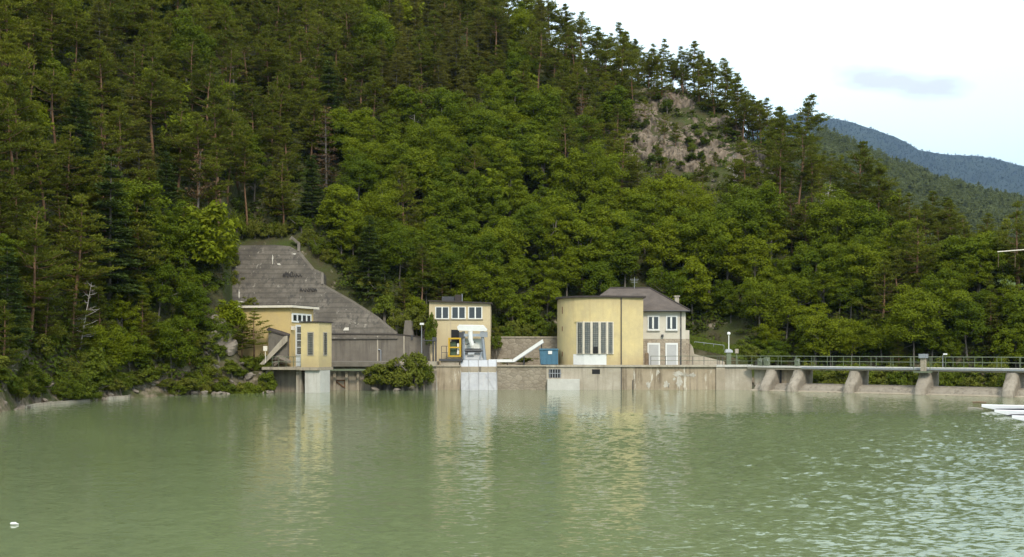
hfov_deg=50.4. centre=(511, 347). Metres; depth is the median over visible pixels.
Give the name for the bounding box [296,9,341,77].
pine tree
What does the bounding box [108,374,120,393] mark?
shrub
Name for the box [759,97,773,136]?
pine tree
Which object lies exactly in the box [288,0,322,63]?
pine tree
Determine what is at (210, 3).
pine tree
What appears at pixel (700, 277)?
broadleaf tree
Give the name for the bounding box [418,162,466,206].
broadleaf tree
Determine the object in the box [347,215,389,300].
spruce tree
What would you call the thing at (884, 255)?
broadleaf tree
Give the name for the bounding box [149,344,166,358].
shrub
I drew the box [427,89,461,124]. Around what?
broadleaf tree
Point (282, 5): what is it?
pine tree
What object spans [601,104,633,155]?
pine tree
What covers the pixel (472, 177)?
broadleaf tree
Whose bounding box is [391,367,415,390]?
shrub
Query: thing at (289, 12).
pine tree
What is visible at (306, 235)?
shrub
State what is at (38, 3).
pine tree
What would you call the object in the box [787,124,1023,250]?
distant woodland
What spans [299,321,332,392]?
turret
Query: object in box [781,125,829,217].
pine tree
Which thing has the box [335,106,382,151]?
broadleaf tree
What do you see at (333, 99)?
spruce tree
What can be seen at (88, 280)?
pine tree
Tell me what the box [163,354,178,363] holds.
shrub
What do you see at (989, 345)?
pine tree
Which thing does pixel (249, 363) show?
shrub
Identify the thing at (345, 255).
shrub
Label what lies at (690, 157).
shrub
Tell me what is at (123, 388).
shrub
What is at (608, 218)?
broadleaf tree
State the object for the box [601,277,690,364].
house
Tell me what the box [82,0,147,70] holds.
pine tree
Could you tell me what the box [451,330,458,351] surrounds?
doorway
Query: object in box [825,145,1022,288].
hill
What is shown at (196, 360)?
shrub
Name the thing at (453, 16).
larch tree
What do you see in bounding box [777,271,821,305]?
broadleaf tree
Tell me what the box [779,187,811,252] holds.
pine tree
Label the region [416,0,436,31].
larch tree
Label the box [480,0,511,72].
pine tree
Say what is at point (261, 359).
shrub
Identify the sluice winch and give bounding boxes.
[757,358,762,365]
[763,358,769,365]
[794,359,799,365]
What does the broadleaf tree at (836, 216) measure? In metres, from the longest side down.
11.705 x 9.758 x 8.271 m
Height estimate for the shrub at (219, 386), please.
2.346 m
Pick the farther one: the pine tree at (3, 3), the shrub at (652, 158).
the shrub at (652, 158)
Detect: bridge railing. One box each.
[737,356,1023,368]
[760,356,1019,367]
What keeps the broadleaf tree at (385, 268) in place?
on the hillside
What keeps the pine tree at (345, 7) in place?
on the hillside
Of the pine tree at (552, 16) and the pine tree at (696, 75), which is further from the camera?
the pine tree at (552, 16)
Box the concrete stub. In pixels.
[403,321,414,335]
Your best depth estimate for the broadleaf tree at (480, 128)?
152.65 m
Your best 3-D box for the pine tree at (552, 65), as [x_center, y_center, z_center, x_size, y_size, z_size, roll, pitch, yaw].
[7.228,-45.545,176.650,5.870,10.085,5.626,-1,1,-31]
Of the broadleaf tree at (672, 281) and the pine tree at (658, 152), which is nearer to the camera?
the broadleaf tree at (672, 281)
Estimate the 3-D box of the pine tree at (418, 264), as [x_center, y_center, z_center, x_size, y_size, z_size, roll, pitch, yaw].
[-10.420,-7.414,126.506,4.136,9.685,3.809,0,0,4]
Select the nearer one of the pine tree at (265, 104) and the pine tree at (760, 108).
the pine tree at (265, 104)
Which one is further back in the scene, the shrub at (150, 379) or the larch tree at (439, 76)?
the larch tree at (439, 76)
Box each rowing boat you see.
[981,404,1023,409]
[994,409,1023,415]
[1012,415,1023,422]
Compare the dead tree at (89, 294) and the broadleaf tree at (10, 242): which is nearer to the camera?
the broadleaf tree at (10, 242)
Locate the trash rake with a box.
[457,325,487,359]
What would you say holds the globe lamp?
on the terrace pavement
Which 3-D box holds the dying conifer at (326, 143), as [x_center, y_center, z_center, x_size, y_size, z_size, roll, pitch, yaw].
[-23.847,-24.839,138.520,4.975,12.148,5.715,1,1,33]
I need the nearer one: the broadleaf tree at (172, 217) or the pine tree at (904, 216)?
the broadleaf tree at (172, 217)
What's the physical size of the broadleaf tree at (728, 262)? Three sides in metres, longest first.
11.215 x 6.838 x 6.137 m
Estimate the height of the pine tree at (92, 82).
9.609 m
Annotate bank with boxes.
[693,341,747,364]
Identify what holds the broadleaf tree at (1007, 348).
on the hillside
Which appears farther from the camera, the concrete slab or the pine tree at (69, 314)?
the concrete slab
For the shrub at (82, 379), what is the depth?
87.81 m
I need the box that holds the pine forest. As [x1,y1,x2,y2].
[0,0,1023,333]
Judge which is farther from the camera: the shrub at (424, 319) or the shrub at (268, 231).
the shrub at (268, 231)
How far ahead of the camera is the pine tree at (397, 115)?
151.74 m
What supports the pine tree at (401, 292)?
on the hillside
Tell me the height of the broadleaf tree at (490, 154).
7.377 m
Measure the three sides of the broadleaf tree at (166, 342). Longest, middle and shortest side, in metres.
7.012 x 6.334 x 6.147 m
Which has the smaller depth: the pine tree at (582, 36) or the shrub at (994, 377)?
the shrub at (994, 377)
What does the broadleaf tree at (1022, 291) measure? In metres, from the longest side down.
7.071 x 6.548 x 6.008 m
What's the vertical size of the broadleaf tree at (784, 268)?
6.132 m
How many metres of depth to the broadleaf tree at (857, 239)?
134.19 m
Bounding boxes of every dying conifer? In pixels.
[182,148,215,209]
[216,35,247,100]
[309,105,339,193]
[575,93,591,152]
[653,161,662,181]
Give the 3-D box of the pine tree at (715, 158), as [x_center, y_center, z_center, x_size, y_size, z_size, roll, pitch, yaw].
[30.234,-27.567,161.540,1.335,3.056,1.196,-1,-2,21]
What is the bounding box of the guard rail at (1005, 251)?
[997,249,1023,266]
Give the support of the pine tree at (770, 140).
on the hillside
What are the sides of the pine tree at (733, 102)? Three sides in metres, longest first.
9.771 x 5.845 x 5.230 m
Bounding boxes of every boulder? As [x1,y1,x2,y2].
[17,404,25,408]
[201,329,231,350]
[210,314,226,325]
[221,339,237,355]
[244,372,253,380]
[275,355,290,363]
[408,386,415,390]
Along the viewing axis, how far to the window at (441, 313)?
118.35 m
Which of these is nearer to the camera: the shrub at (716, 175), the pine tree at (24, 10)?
the pine tree at (24, 10)
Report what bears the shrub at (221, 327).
on the hillside
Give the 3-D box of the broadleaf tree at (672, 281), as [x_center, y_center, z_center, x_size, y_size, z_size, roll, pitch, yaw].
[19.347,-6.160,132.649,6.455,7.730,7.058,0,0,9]
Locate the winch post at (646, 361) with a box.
[644,352,648,364]
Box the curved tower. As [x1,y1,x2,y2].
[555,295,645,364]
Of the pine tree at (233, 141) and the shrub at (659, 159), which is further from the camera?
the shrub at (659, 159)
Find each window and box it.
[292,313,310,322]
[295,325,300,355]
[307,332,313,355]
[323,332,326,355]
[435,307,449,319]
[451,307,465,319]
[468,307,482,319]
[577,322,582,353]
[584,322,590,353]
[592,322,598,353]
[600,322,606,353]
[608,322,613,353]
[647,316,659,330]
[665,316,677,330]
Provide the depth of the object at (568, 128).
150.02 m
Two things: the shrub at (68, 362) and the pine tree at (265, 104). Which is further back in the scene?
the pine tree at (265, 104)
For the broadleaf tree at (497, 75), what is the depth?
163.69 m
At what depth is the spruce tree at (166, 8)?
150.65 m
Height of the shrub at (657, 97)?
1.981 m
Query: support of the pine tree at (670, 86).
on the hillside
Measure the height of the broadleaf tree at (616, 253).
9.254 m
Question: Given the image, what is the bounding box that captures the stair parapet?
[260,327,289,364]
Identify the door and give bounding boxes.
[296,356,300,365]
[647,343,659,364]
[665,343,677,364]
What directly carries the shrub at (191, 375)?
on the hillside
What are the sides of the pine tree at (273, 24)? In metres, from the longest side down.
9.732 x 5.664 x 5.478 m
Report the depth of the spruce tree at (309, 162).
131.75 m
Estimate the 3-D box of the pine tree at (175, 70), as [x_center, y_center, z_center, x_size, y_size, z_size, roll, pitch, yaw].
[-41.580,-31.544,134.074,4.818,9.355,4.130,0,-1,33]
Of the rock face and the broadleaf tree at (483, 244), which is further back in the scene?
the rock face
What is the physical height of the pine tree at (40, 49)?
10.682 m
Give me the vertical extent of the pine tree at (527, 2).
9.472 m
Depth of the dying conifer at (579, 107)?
161.16 m
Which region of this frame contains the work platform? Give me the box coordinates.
[439,346,462,364]
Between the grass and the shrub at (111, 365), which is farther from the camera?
the grass
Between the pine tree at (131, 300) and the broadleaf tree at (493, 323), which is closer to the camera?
the pine tree at (131, 300)
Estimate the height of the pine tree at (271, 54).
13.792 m
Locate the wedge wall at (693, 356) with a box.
[690,344,724,364]
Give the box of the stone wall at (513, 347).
[491,336,557,364]
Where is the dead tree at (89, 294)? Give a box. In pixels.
[76,280,96,349]
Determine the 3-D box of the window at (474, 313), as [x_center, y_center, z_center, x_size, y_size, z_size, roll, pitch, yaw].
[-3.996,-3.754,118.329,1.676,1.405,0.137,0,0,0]
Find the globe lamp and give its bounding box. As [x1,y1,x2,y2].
[724,332,732,364]
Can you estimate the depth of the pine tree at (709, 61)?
180.84 m
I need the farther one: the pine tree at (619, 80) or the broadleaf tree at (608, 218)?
the pine tree at (619, 80)
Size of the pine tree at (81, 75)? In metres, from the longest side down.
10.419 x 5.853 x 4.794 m
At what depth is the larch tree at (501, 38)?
183.49 m
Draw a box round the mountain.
[745,114,1023,197]
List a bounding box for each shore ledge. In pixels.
[26,398,96,407]
[106,395,129,399]
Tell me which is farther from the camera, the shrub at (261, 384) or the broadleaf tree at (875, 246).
the broadleaf tree at (875, 246)
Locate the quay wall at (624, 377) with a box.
[436,365,752,389]
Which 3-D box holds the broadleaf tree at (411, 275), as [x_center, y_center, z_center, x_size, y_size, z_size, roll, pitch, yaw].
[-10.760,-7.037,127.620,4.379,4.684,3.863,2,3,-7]
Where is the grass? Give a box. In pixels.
[689,335,747,359]
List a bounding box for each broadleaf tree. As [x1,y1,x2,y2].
[0,233,25,274]
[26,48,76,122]
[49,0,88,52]
[67,178,109,214]
[82,333,115,359]
[89,324,137,366]
[93,178,171,268]
[105,293,141,330]
[111,326,151,371]
[116,278,152,310]
[130,315,198,377]
[140,260,196,321]
[141,222,196,280]
[144,6,218,97]
[164,199,205,278]
[171,287,216,331]
[174,259,218,304]
[189,74,239,109]
[195,0,236,38]
[195,225,219,249]
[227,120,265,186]
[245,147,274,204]
[310,112,350,172]
[314,183,364,227]
[317,107,350,160]
[326,210,355,275]
[332,147,379,200]
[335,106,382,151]
[337,218,368,255]
[342,136,386,192]
[343,210,377,255]
[347,4,398,81]
[359,179,406,248]
[363,0,388,16]
[365,164,390,194]
[366,217,397,244]
[368,108,400,144]
[369,139,402,166]
[371,249,395,276]
[375,220,428,287]
[378,145,417,207]
[380,133,422,205]
[384,84,425,132]
[386,220,416,264]
[394,118,448,161]
[397,86,424,132]
[399,295,428,335]
[400,116,464,176]
[403,268,434,296]
[405,215,445,261]
[407,147,440,204]
[408,256,440,302]
[412,200,435,232]
[418,157,453,215]
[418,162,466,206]
[418,181,477,235]
[419,86,468,127]
[422,217,478,257]
[423,241,461,297]
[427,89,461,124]
[428,114,467,151]
[430,239,466,288]
[440,203,480,245]
[444,258,504,303]
[448,169,490,213]
[454,97,499,145]
[454,265,471,293]
[454,286,483,301]
[457,109,510,176]
[459,133,491,166]
[460,231,506,300]
[463,98,522,141]
[466,143,500,179]
[468,133,512,169]
[468,176,509,241]
[469,216,527,275]
[474,69,512,109]
[475,194,511,232]
[484,90,520,118]
[487,147,529,184]
[491,316,497,331]
[493,158,526,216]
[494,256,529,298]
[495,278,542,327]
[496,76,524,113]
[498,109,534,139]
[499,39,525,61]
[502,202,554,259]
[503,6,539,43]
[503,59,532,88]
[503,119,547,179]
[505,51,541,80]
[505,132,541,178]
[507,188,545,215]
[510,0,523,35]
[513,254,540,291]
[514,90,568,132]
[518,84,572,119]
[519,89,542,126]
[522,132,564,197]
[524,311,554,327]
[527,204,545,259]
[527,279,561,320]
[531,180,549,211]
[532,260,557,282]
[535,118,556,151]
[538,196,571,263]
[544,114,601,158]
[544,246,582,295]
[545,147,588,200]
[548,187,582,211]
[551,219,613,288]
[562,138,630,201]
[565,197,603,268]
[576,258,619,295]
[581,176,631,215]
[589,226,637,276]
[591,204,644,250]
[593,84,635,130]
[595,222,642,286]
[608,211,649,275]
[609,209,642,233]
[611,188,636,215]
[616,176,681,241]
[622,191,669,259]
[638,214,682,290]
[641,206,718,271]
[645,266,696,304]
[656,174,695,214]
[666,233,693,269]
[666,255,712,324]
[672,181,721,224]
[680,215,738,292]
[689,217,743,279]
[693,292,720,314]
[711,279,740,304]
[713,182,773,252]
[720,294,743,322]
[730,234,779,278]
[734,277,788,324]
[735,180,790,254]
[750,338,766,352]
[752,323,784,345]
[754,215,790,258]
[754,266,783,296]
[758,257,791,286]
[764,294,806,342]
[764,338,792,365]
[769,274,799,309]
[776,256,801,273]
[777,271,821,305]
[789,312,836,364]
[790,232,843,271]
[794,341,814,365]
[797,303,831,337]
[798,183,868,243]
[800,250,836,305]
[803,314,856,365]
[809,264,841,306]
[811,235,848,270]
[825,247,871,279]
[826,270,857,318]
[833,276,874,321]
[834,319,870,364]
[836,228,884,279]
[836,242,885,316]
[844,232,867,244]
[847,198,894,242]
[850,318,880,359]
[853,316,903,365]
[861,249,897,302]
[872,217,928,257]
[881,282,945,366]
[885,226,924,269]
[899,279,945,306]
[900,255,938,281]
[908,267,969,322]
[908,312,946,361]
[910,277,972,338]
[927,235,972,272]
[936,332,964,364]
[937,259,977,292]
[937,300,995,361]
[951,234,1004,291]
[954,230,1009,269]
[965,241,995,302]
[969,289,1005,332]
[985,250,1023,286]
[986,275,1023,342]
[988,322,1023,367]
[993,292,1023,335]
[1004,290,1023,315]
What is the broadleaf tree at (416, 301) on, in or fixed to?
on the hillside
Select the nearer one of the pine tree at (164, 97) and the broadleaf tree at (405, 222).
the pine tree at (164, 97)
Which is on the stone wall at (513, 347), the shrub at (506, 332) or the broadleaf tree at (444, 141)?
the shrub at (506, 332)
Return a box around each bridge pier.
[759,369,779,390]
[786,370,812,391]
[843,371,868,392]
[914,372,938,394]
[1001,373,1023,397]
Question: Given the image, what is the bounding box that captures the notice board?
[263,346,266,362]
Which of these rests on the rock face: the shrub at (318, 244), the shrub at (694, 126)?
the shrub at (694, 126)
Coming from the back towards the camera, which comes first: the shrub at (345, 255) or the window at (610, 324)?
the shrub at (345, 255)
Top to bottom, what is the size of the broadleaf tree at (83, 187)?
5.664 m
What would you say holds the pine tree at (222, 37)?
on the hillside
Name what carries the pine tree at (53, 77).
on the hillside
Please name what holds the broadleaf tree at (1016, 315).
on the hillside
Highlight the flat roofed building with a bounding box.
[428,294,492,364]
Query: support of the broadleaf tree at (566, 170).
on the hillside
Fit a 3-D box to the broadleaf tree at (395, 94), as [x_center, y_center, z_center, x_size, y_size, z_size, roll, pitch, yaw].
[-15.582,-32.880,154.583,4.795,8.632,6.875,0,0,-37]
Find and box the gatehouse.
[225,304,318,369]
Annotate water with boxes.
[0,386,1023,556]
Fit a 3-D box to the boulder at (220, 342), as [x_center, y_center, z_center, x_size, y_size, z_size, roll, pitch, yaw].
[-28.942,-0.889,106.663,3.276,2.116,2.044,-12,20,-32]
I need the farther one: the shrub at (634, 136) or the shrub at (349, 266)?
the shrub at (634, 136)
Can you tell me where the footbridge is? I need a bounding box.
[747,365,1023,372]
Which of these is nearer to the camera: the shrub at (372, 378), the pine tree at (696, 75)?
the shrub at (372, 378)
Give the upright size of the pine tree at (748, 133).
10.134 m
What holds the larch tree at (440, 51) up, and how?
on the hillside
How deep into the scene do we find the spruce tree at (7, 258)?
79.33 m
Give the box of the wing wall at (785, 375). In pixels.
[754,369,792,384]
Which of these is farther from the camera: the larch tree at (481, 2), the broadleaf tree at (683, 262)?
the larch tree at (481, 2)
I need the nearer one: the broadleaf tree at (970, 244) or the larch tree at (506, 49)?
the broadleaf tree at (970, 244)
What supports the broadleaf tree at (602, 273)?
on the hillside
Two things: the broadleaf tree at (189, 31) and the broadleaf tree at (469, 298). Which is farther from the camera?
the broadleaf tree at (189, 31)
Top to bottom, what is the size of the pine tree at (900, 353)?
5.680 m
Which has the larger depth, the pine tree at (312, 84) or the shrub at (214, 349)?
the pine tree at (312, 84)
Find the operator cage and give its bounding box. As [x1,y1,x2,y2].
[448,338,461,356]
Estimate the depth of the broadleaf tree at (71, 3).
130.43 m
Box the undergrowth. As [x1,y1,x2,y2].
[0,0,1023,390]
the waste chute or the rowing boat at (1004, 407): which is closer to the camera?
the rowing boat at (1004, 407)
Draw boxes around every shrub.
[0,354,11,372]
[0,368,18,388]
[7,376,27,398]
[9,319,27,335]
[11,339,28,359]
[11,378,27,399]
[11,382,30,404]
[14,312,34,324]
[15,371,35,387]
[19,370,37,389]
[20,359,43,376]
[22,313,33,335]
[28,383,41,397]
[30,387,41,400]
[31,333,54,358]
[32,376,61,395]
[35,367,52,380]
[37,333,59,348]
[43,325,67,339]
[48,383,67,394]
[53,372,70,382]
[54,324,72,343]
[54,369,82,399]
[56,385,71,400]
[58,355,79,373]
[66,336,76,348]
[69,371,88,399]
[70,383,96,399]
[71,348,89,370]
[71,368,86,382]
[75,344,107,377]
[87,391,103,400]
[89,381,114,391]
[92,368,111,381]
[94,377,107,391]
[95,318,106,327]
[96,374,114,382]
[101,381,116,392]
[106,353,118,372]
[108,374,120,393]
[113,377,128,395]
[114,372,133,379]
[118,372,131,389]
[120,370,136,385]
[125,371,155,382]
[130,377,144,388]
[132,358,154,368]
[136,367,159,387]
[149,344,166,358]
[153,367,174,376]
[156,378,176,390]
[157,362,174,373]
[160,318,179,335]
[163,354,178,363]
[164,348,186,368]
[167,381,188,394]
[172,377,193,389]
[182,377,201,390]
[184,371,198,381]
[185,377,199,391]
[190,351,213,366]
[192,364,213,384]
[198,329,226,351]
[200,383,211,393]
[201,318,219,330]
[201,359,225,376]
[205,321,233,343]
[205,343,227,361]
[211,378,234,392]
[212,376,229,383]
[218,319,238,335]
[223,359,242,378]
[226,227,240,243]
[226,384,238,393]
[230,209,246,234]
[230,387,240,393]
[231,254,240,266]
[232,270,243,284]
[233,368,248,378]
[235,220,254,238]
[236,382,255,389]
[239,355,258,369]
[239,382,261,393]
[240,296,258,304]
[246,216,263,238]
[251,353,271,370]
[256,381,266,390]
[257,371,277,389]
[258,362,275,370]
[260,223,274,237]
[275,220,287,237]
[279,223,296,235]
[287,215,311,232]
[296,225,318,246]
[307,234,328,254]
[319,248,335,262]
[324,249,343,266]
[334,254,350,267]
[339,254,361,274]
[340,253,354,263]
[353,272,370,290]
[362,363,391,386]
[364,282,376,291]
[367,279,389,294]
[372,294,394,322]
[376,359,406,389]
[386,308,408,332]
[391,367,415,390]
[393,351,429,389]
[398,306,422,323]
[411,311,428,336]
[417,356,434,389]
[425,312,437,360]
[491,326,504,335]
[491,335,502,358]
[500,325,515,335]
[505,319,520,335]
[516,323,532,335]
[516,358,538,362]
[530,325,542,335]
[534,321,556,335]
[547,325,556,335]
[631,133,639,144]
[641,118,649,127]
[644,154,655,165]
[651,93,662,104]
[656,155,665,167]
[662,98,672,114]
[676,161,685,169]
[683,152,696,161]
[684,135,696,146]
[687,142,695,151]
[690,124,701,129]
[694,129,702,139]
[696,151,705,162]
[699,134,711,146]
[705,126,717,135]
[712,172,718,180]
[726,130,741,139]
[729,339,753,354]
[745,162,753,175]
[745,346,763,365]
[759,346,780,365]
[801,362,823,381]
[813,364,824,382]
[817,371,841,383]
[825,363,846,378]
[837,363,857,383]
[846,363,876,384]
[863,366,882,384]
[875,364,910,384]
[887,364,915,384]
[912,374,918,384]
[926,357,943,376]
[939,372,953,385]
[950,365,971,385]
[955,372,988,386]
[969,363,1007,386]
[987,355,1010,386]
[994,367,1007,386]
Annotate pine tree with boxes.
[0,0,33,81]
[0,0,41,84]
[0,32,43,160]
[0,64,26,111]
[0,67,50,208]
[0,75,21,130]
[0,89,40,189]
[0,96,55,221]
[0,141,34,219]
[0,192,21,246]
[0,249,13,285]
[0,299,27,364]
[1,174,45,245]
[4,206,76,345]
[6,119,70,221]
[9,0,49,67]
[12,0,84,56]
[15,217,77,332]
[16,62,90,174]
[17,15,59,99]
[27,0,72,56]
[32,289,68,361]
[39,193,124,322]
[44,61,103,149]
[44,187,78,250]
[48,124,95,217]
[59,3,98,75]
[59,289,95,357]
[60,233,110,319]
[63,62,101,136]
[67,38,129,153]
[76,164,113,233]
[78,149,130,252]
[80,0,134,80]
[80,47,126,119]
[80,108,142,185]
[81,237,111,286]
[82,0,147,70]
[86,290,117,336]
[92,103,145,169]
[93,96,141,178]
[111,50,147,127]
[111,262,134,300]
[114,0,160,49]
[119,292,142,330]
[120,50,185,161]
[122,22,169,99]
[123,0,175,64]
[123,169,160,213]
[130,20,180,75]
[131,294,164,345]
[134,159,172,214]
[144,67,183,147]
[154,108,211,191]
[158,94,209,153]
[159,10,176,64]
[160,245,178,287]
[165,0,186,16]
[165,38,212,111]
[165,55,191,101]
[166,111,225,208]
[171,0,219,90]
[173,189,198,228]
[176,312,202,366]
[181,54,238,139]
[189,88,243,209]
[193,142,235,225]
[194,183,220,217]
[197,0,231,37]
[207,22,243,84]
[208,99,252,202]
[212,3,246,80]
[214,46,252,109]
[216,107,253,190]
[226,0,255,69]
[227,136,264,224]
[228,19,265,86]
[234,324,256,357]
[235,76,270,120]
[238,308,272,356]
[239,82,271,139]
[239,92,272,139]
[241,0,264,22]
[247,0,269,54]
[248,24,287,115]
[252,0,306,50]
[255,104,294,182]
[256,72,298,128]
[259,159,300,223]
[262,12,290,64]
[263,74,305,158]
[265,0,304,43]
[266,54,308,121]
[269,24,305,75]
[269,122,304,184]
[283,25,314,90]
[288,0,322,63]
[288,97,329,153]
[291,68,333,149]
[295,0,318,44]
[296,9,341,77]
[296,90,329,168]
[297,32,337,97]
[301,0,338,52]
[320,26,353,98]
[320,56,344,102]
[323,0,369,48]
[326,0,361,22]
[330,0,367,70]
[332,28,354,84]
[339,76,361,113]
[340,35,383,109]
[349,33,383,112]
[354,69,393,137]
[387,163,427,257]
[389,102,409,142]
[394,278,413,309]
[405,28,440,101]
[406,243,438,299]
[407,73,438,125]
[414,10,450,80]
[424,269,454,300]
[433,0,458,22]
[440,0,474,61]
[449,39,486,84]
[451,10,486,57]
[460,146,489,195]
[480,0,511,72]
[484,45,506,84]
[494,0,519,42]
[510,59,538,101]
[517,21,562,89]
[518,18,540,60]
[522,0,541,15]
[526,0,554,17]
[535,0,562,36]
[540,36,570,82]
[547,59,579,104]
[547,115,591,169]
[550,22,577,67]
[551,76,581,111]
[552,12,574,51]
[555,3,574,54]
[555,25,581,72]
[557,92,576,138]
[562,37,590,82]
[563,104,581,156]
[567,61,594,116]
[569,73,600,140]
[570,15,596,66]
[572,53,596,90]
[572,54,599,110]
[574,11,595,49]
[576,96,604,137]
[577,106,605,153]
[583,27,613,75]
[590,71,615,133]
[592,39,616,77]
[598,124,626,166]
[601,64,634,107]
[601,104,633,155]
[603,30,645,99]
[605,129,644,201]
[608,22,632,63]
[620,56,648,98]
[625,105,639,129]
[627,157,653,190]
[630,38,645,76]
[633,49,648,79]
[635,52,656,86]
[636,97,653,121]
[642,43,659,85]
[643,58,654,88]
[645,74,665,97]
[650,39,675,85]
[650,59,671,94]
[654,160,676,182]
[655,145,663,164]
[656,112,675,144]
[663,56,679,87]
[665,79,674,96]
[668,61,678,86]
[669,46,693,88]
[670,122,682,146]
[673,71,695,89]
[675,64,689,92]
[682,41,706,89]
[687,63,708,103]
[689,172,698,183]
[690,54,710,78]
[691,54,713,87]
[694,62,727,116]
[694,155,714,189]
[702,58,718,95]
[704,186,716,204]
[711,152,718,165]
[714,58,735,94]
[717,65,740,112]
[718,179,734,202]
[719,77,755,128]
[721,142,763,197]
[721,177,742,214]
[722,73,750,119]
[722,118,731,139]
[731,94,755,140]
[734,136,741,152]
[739,170,777,213]
[740,95,762,140]
[741,94,765,136]
[745,101,768,138]
[748,100,772,145]
[750,131,806,220]
[751,110,785,169]
[756,105,801,195]
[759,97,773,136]
[760,123,793,201]
[767,117,791,137]
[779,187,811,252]
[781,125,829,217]
[782,196,822,243]
[787,93,833,184]
[797,146,827,201]
[809,177,831,222]
[810,153,845,201]
[813,150,830,190]
[831,312,840,326]
[832,140,891,206]
[845,182,859,203]
[853,259,906,329]
[858,162,900,210]
[878,251,917,306]
[884,202,902,236]
[886,337,912,366]
[887,208,942,286]
[891,188,911,224]
[893,193,919,222]
[912,201,942,247]
[920,191,942,244]
[927,219,947,243]
[929,197,957,238]
[937,199,965,236]
[939,217,962,248]
[946,214,975,257]
[972,213,997,235]
[974,296,1007,349]
[981,314,1008,360]
[984,276,999,306]
[991,200,1023,293]
[1008,251,1023,290]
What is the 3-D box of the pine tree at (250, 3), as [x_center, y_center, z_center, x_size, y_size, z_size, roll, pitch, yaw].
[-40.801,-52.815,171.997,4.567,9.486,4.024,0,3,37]
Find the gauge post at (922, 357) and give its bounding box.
[913,354,931,372]
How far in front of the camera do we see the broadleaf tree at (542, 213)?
137.20 m
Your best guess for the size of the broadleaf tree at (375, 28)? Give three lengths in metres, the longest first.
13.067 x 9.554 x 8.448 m
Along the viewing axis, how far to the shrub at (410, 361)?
111.72 m
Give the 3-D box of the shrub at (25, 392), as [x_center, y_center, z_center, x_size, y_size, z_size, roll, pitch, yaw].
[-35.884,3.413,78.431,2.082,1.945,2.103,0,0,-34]
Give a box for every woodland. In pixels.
[0,0,1023,343]
[745,113,1023,194]
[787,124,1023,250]
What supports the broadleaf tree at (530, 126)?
on the hillside
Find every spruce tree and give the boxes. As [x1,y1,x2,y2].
[0,246,34,340]
[49,82,97,192]
[85,156,148,302]
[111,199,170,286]
[122,191,170,292]
[144,0,173,37]
[152,151,184,225]
[175,0,196,34]
[298,154,324,219]
[316,44,343,98]
[317,60,343,110]
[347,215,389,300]
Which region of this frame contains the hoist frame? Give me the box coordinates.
[422,337,436,360]
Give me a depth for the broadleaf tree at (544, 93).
163.47 m
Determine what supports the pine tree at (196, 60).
on the hillside
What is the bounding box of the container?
[539,349,557,364]
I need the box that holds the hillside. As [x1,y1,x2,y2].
[0,0,1023,411]
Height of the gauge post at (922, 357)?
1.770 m
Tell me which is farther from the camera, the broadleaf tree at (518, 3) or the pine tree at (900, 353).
the broadleaf tree at (518, 3)
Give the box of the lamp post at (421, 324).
[420,323,423,352]
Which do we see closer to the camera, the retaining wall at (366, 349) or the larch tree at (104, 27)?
the retaining wall at (366, 349)
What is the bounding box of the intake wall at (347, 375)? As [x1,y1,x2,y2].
[330,361,439,389]
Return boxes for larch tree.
[81,0,123,84]
[108,87,158,174]
[120,122,159,184]
[262,146,289,215]
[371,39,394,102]
[377,8,391,65]
[378,0,396,33]
[382,3,394,52]
[383,53,408,112]
[384,46,410,99]
[388,22,406,66]
[388,27,424,87]
[391,0,410,53]
[397,50,423,113]
[405,0,424,51]
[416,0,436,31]
[428,42,453,102]
[428,53,446,108]
[429,3,449,47]
[439,1,463,62]
[442,18,458,79]
[444,23,464,91]
[454,49,479,109]
[454,69,474,114]
[464,0,492,55]
[465,12,493,79]
[481,0,497,47]
[490,2,513,53]
[494,67,510,91]
[496,32,511,69]
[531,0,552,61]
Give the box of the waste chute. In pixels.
[489,339,543,364]
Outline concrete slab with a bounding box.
[232,236,397,338]
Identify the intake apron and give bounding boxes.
[460,348,496,389]
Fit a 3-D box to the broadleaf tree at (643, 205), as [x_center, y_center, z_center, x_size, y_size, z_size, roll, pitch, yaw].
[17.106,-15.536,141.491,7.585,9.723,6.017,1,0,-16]
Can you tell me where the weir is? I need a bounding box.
[750,383,1023,397]
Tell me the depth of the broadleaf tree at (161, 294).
103.19 m
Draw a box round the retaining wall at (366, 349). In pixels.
[332,333,428,360]
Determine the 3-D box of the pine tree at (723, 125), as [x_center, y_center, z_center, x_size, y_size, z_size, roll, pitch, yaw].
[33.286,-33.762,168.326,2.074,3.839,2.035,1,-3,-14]
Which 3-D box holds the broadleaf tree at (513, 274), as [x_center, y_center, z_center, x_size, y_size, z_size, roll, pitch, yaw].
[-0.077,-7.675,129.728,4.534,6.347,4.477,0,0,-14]
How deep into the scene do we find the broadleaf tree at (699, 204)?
143.23 m
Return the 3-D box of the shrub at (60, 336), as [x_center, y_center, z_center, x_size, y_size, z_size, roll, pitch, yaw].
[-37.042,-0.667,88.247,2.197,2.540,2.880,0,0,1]
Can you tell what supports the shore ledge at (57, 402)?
on the hillside
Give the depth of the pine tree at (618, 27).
188.84 m
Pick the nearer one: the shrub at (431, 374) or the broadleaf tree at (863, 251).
the shrub at (431, 374)
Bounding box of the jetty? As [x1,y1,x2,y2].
[262,357,304,391]
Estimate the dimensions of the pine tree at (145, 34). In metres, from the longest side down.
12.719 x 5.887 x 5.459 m
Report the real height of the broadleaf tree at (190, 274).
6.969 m
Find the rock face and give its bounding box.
[605,70,797,206]
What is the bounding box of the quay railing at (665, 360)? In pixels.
[651,356,739,364]
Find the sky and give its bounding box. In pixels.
[505,0,1023,165]
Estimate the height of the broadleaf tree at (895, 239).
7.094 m

